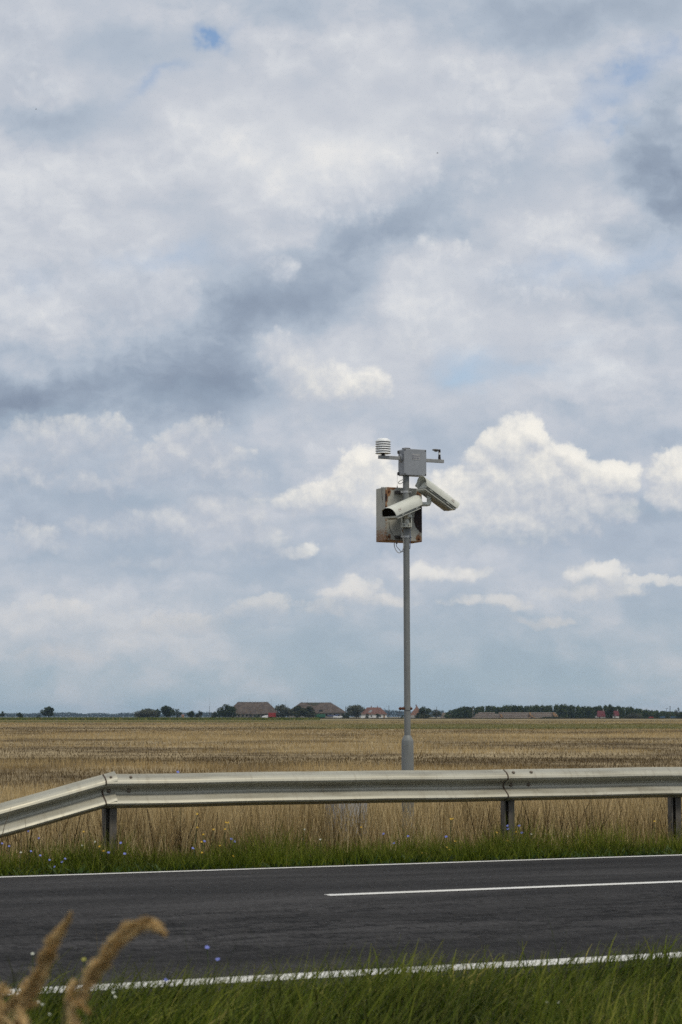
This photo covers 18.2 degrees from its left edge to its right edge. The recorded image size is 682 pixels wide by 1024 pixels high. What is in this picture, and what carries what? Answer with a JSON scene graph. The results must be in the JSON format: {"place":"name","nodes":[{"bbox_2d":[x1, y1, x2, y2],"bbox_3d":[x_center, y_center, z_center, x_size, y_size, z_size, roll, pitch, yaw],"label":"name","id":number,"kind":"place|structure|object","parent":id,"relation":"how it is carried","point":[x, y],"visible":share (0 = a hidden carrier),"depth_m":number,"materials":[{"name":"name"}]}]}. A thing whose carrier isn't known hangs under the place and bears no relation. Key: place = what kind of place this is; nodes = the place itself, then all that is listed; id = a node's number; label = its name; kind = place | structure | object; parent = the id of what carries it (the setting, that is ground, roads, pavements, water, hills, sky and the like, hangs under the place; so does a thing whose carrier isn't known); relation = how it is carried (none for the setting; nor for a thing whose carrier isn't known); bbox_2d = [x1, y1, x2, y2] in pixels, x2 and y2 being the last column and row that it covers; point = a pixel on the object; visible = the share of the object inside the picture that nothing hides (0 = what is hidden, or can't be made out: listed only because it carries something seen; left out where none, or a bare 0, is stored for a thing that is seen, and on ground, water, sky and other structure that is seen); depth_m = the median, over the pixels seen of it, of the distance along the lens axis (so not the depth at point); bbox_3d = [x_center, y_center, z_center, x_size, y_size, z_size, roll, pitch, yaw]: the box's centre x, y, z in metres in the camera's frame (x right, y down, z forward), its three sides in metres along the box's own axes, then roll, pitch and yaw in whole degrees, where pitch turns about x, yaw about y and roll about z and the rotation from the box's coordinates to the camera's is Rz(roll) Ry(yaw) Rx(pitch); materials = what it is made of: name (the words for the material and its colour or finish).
{"place":"outdoors","nodes":[
{"label":"outdoors","id":0,"kind":"place"},
{"bbox_2d":[231,701,278,717],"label":"thatched barn","id":1,"kind":"structure","parent":0,"point":[250,709],"depth_m":1495.37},
{"bbox_2d":[0,854,681,1004],"bbox_3d":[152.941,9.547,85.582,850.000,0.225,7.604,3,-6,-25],"label":"road","id":2,"kind":"structure","parent":0,"point":[298,911],"depth_m":13.32,"materials":[{"name":"grey asphalt"}]},
{"bbox_2d":[3,855,672,876],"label":"edge line","id":3,"kind":"object","parent":2,"relation":"on","point":[330,866],"visible":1,"depth_m":18.43,"materials":[{"name":"paint"}]},
{"bbox_2d":[11,952,681,993],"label":"edge line","id":4,"kind":"object","parent":2,"relation":"on","point":[468,966],"visible":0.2,"depth_m":10.80,"materials":[{"name":"paint"}]},
{"bbox_2d":[324,881,681,895],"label":"lane marking","id":5,"kind":"object","parent":2,"relation":"on","point":[501,888],"visible":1,"depth_m":15.11,"materials":[{"name":"paint"}]},
{"bbox_2d":[0,717,681,1023],"bbox_3d":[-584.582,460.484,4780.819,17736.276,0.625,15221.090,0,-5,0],"label":"ground","id":6,"kind":"structure","parent":0,"point":[347,753],"depth_m":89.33,"materials":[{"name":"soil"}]},
{"bbox_2d":[0,982,19,1023],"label":"reed","id":7,"kind":"object","parent":6,"relation":"on","point":[10,1005],"visible":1,"depth_m":3.46,"materials":[{"name":"brown plant"}]},
{"bbox_2d":[10,911,72,1023],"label":"reed","id":8,"kind":"object","parent":6,"relation":"on","point":[32,985],"visible":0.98,"depth_m":3.58,"materials":[{"name":"brown plant"}]},
{"bbox_2d":[40,706,53,716],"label":"round tree","id":9,"kind":"object","parent":6,"relation":"on","point":[48,711],"visible":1,"depth_m":1491.35,"materials":[{"name":"green plant"}]},
{"bbox_2d":[81,957,86,1023],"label":"yellow flower","id":10,"kind":"object","parent":6,"relation":"on","point":[83,959],"visible":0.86,"depth_m":6.17,"materials":[{"name":"plant"}]},
{"bbox_2d":[62,915,167,1023],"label":"reed","id":11,"kind":"object","parent":6,"relation":"on","point":[100,964],"visible":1,"depth_m":3.46,"materials":[{"name":"brown plant"}]},
{"bbox_2d":[132,708,158,717],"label":"willow bush","id":12,"kind":"object","parent":6,"relation":"on","point":[146,712],"visible":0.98,"depth_m":1461.33,"materials":[{"name":"green plant"}]},
{"bbox_2d":[0,717,319,719],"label":"green belt","id":13,"kind":"object","parent":6,"relation":"on","point":[157,718],"visible":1,"depth_m":911.64,"materials":[{"name":"green plant"}]},
{"bbox_2d":[159,705,175,716],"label":"round tree","id":14,"kind":"object","parent":6,"relation":"on","point":[167,711],"visible":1,"depth_m":1491.38,"materials":[{"name":"green plant"}]},
{"bbox_2d":[175,709,181,716],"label":"narrow tree","id":15,"kind":"object","parent":6,"relation":"on","point":[177,712],"visible":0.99,"depth_m":1473.13,"materials":[{"name":"green plant"}]},
{"bbox_2d":[187,711,194,717],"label":"bush","id":16,"kind":"object","parent":6,"relation":"on","point":[190,714],"visible":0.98,"depth_m":1492.63,"materials":[{"name":"green plant"}]},
{"bbox_2d":[205,945,208,1004],"bbox_3d":[-0.618,2.157,9.868,0.020,0.301,0.028,-5,-7,40],"label":"chicory flower","id":17,"kind":"object","parent":6,"relation":"on","point":[207,947],"visible":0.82,"depth_m":9.88,"materials":[{"name":"green plant"}]},
{"bbox_2d":[213,704,237,716],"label":"round tree","id":18,"kind":"object","parent":6,"relation":"on","point":[228,711],"visible":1,"depth_m":1466.97,"materials":[{"name":"green plant"}]},
{"bbox_2d":[268,713,275,717],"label":"farm trailer","id":19,"kind":"object","parent":6,"relation":"on","point":[271,715],"visible":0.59,"depth_m":1480.13,"materials":[{"name":"red metal"}]},
{"bbox_2d":[274,704,290,716],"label":"willow tree","id":20,"kind":"object","parent":6,"relation":"on","point":[282,710],"visible":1,"depth_m":1453.28,"materials":[{"name":"green plant"}]},
{"bbox_2d":[289,706,305,716],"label":"willow tree","id":21,"kind":"object","parent":6,"relation":"on","point":[297,711],"visible":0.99,"depth_m":1446.68,"materials":[{"name":"green plant"}]},
{"bbox_2d":[302,706,317,717],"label":"willow tree","id":22,"kind":"object","parent":6,"relation":"on","point":[308,712],"visible":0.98,"depth_m":1451.58,"materials":[{"name":"green plant"}]},
{"bbox_2d":[289,702,344,717],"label":"thatched barn","id":23,"kind":"structure","parent":6,"relation":"on","point":[328,708],"depth_m":1503.77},
{"bbox_2d":[316,714,324,717],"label":"farm trailer","id":24,"kind":"object","parent":6,"relation":"on","point":[321,715],"visible":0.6,"depth_m":1480.13,"materials":[{"name":"green metal"}]},
{"bbox_2d":[0,708,679,716],"bbox_3d":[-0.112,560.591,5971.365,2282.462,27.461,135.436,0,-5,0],"label":"horizon woods","id":25,"kind":"object","parent":6,"relation":"on","point":[389,714],"visible":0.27,"depth_m":5952.17,"materials":[{"name":"green plant"}]},
{"bbox_2d":[0,904,681,1023],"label":"green grass","id":26,"kind":"structure","parent":6,"relation":"on","point":[578,1006],"depth_m":9.47,"materials":[{"name":"green plant"}]},
{"bbox_2d":[0,767,681,854],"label":"guardrail","id":27,"kind":"object","parent":6,"relation":"on","point":[109,794],"visible":0.98,"depth_m":20.17,"materials":[{"name":"metal"}]},
{"bbox_2d":[0,755,681,865],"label":"dry grass","id":28,"kind":"structure","parent":6,"relation":"on","point":[371,826],"depth_m":21.11,"materials":[{"name":"beige plant"}]},
{"bbox_2d":[0,806,681,875],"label":"verge grass","id":29,"kind":"structure","parent":6,"relation":"on","point":[501,846],"depth_m":19.35,"materials":[{"name":"green plant"}]},
{"bbox_2d":[0,727,681,761],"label":"field grass","id":30,"kind":"structure","parent":6,"relation":"on","point":[636,734],"depth_m":115.60,"materials":[{"name":"plant"}]},
{"bbox_2d":[325,803,366,845],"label":"concrete block","id":31,"kind":"structure","parent":6,"relation":"on","point":[357,806],"depth_m":22.08,"materials":[{"name":"grey concrete"}]},
{"bbox_2d":[346,704,364,717],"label":"tree","id":32,"kind":"object","parent":6,"relation":"on","point":[355,711],"visible":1,"depth_m":1436.38,"materials":[{"name":"green plant"}]},
{"bbox_2d":[361,706,386,717],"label":"farmhouse","id":33,"kind":"object","parent":6,"relation":"on","point":[371,711],"visible":0.89,"depth_m":1494.24,"materials":[{"name":"red tile"}]},
{"bbox_2d":[399,475,413,835],"bbox_3d":[0.692,1.723,22.441,0.146,4.358,0.129,-3,-6,25],"label":"equipment pole","id":34,"kind":"object","parent":6,"relation":"on","point":[407,753],"visible":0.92,"depth_m":22.42,"materials":[{"name":"grey metal"}]},
{"bbox_2d":[376,487,421,543],"bbox_3d":[0.649,0.035,22.742,0.435,0.607,0.368,3,-6,-25],"label":"equipment cabinet","id":35,"kind":"object","parent":34,"relation":"attached to","point":[390,496],"visible":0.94,"depth_m":22.69,"materials":[{"name":"metal"}]},
{"bbox_2d":[382,495,422,527],"bbox_3d":[0.662,0.042,22.456,0.204,0.316,0.530,-5,12,40],"label":"security camera","id":36,"kind":"object","parent":34,"relation":"attached to","point":[403,510],"visible":1,"depth_m":22.38,"materials":[{"name":"paint"}]},
{"bbox_2d":[383,508,395,516],"bbox_3d":[0.502,-0.002,22.258,0.169,0.088,0.018,-5,12,40],"label":"front window","id":37,"kind":"structure","parent":36,"relation":"in","point":[387,511],"depth_m":22.25,"materials":[{"name":"black glass"}]},
{"bbox_2d":[394,522,403,552],"bbox_3d":[0.603,0.271,22.579,0.048,0.337,0.194,4,-7,-34],"label":"cable","id":38,"kind":"object","parent":36,"relation":"attached to","point":[403,541],"visible":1,"depth_m":22.52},
{"bbox_2d":[378,448,443,476],"bbox_3d":[0.746,-0.529,22.677,0.774,0.298,0.153,3,-6,-25],"label":"junction box","id":39,"kind":"object","parent":34,"relation":"attached to","point":[411,462],"visible":1,"depth_m":22.61,"materials":[{"name":"metal"}]},
{"bbox_2d":[375,438,390,455],"bbox_3d":[0.445,-0.687,22.548,0.167,0.186,0.167,0,-5,0],"label":"radiation shield","id":40,"kind":"object","parent":39,"relation":"on","point":[383,446],"visible":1,"depth_m":22.50,"materials":[{"name":"white plastic"}]},
{"bbox_2d":[432,449,440,458],"bbox_3d":[1.023,-0.617,22.814,0.096,0.111,0.065,0,-5,0],"label":"rain sensor","id":41,"kind":"object","parent":39,"relation":"on","point":[438,451],"visible":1,"depth_m":22.81,"materials":[{"name":"black plastic"}]},
{"bbox_2d":[415,476,459,510],"bbox_3d":[0.949,-0.086,22.678,0.542,0.367,0.259,36,-23,-25],"label":"security camera","id":42,"kind":"object","parent":34,"relation":"attached to","point":[429,490],"visible":0.99,"depth_m":22.63,"materials":[{"name":"paint"}]},
{"bbox_2d":[416,713,432,717],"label":"bush","id":43,"kind":"object","parent":6,"relation":"on","point":[424,715],"visible":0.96,"depth_m":1447.24,"materials":[{"name":"green plant"}]},
{"bbox_2d":[418,706,431,714],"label":"round tree","id":44,"kind":"object","parent":6,"relation":"on","point":[424,710],"visible":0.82,"depth_m":1471.98,"materials":[{"name":"green plant"}]},
{"bbox_2d":[431,710,441,717],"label":"round tree","id":45,"kind":"object","parent":6,"relation":"on","point":[438,713],"visible":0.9,"depth_m":1502.75,"materials":[{"name":"green plant"}]},
{"bbox_2d":[444,704,678,717],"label":"wood","id":46,"kind":"object","parent":6,"relation":"on","point":[565,710],"visible":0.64,"depth_m":1563.52,"materials":[{"name":"green plant"}]},
{"bbox_2d":[595,709,605,717],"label":"cottage","id":47,"kind":"structure","parent":6,"relation":"on","point":[600,714],"depth_m":1505.78,"materials":[{"name":"tile"}]},
{"bbox_2d":[604,704,614,717],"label":"round tree","id":48,"kind":"object","parent":6,"relation":"on","point":[610,713],"visible":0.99,"depth_m":1478.21,"materials":[{"name":"green plant"}]},
{"bbox_2d":[613,709,618,717],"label":"cottage","id":49,"kind":"structure","parent":6,"relation":"on","point":[616,714],"depth_m":1505.37,"materials":[{"name":"tile"}]},
{"bbox_2d":[627,713,641,717],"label":"willow bush","id":50,"kind":"object","parent":6,"relation":"on","point":[634,715],"visible":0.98,"depth_m":1481.04,"materials":[{"name":"green plant"}]},
{"bbox_2d":[0,720,681,728],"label":"field grass","id":51,"kind":"structure","parent":0,"point":[321,723],"depth_m":376.77,"materials":[{"name":"plant"}]},
{"bbox_2d":[0,0,681,716],"label":"sky","id":52,"kind":"structure","parent":0,"point":[247,247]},
{"bbox_2d":[411,705,418,717],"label":"gable house","id":53,"kind":"structure","parent":0,"point":[414,712],"depth_m":1512.04,"materials":[{"name":"orange tile"}]},
{"bbox_2d":[320,718,681,718],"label":"weedy bank","id":54,"kind":"structure","parent":0,"point":[502,718],"depth_m":1377.93,"materials":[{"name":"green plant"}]}
]}

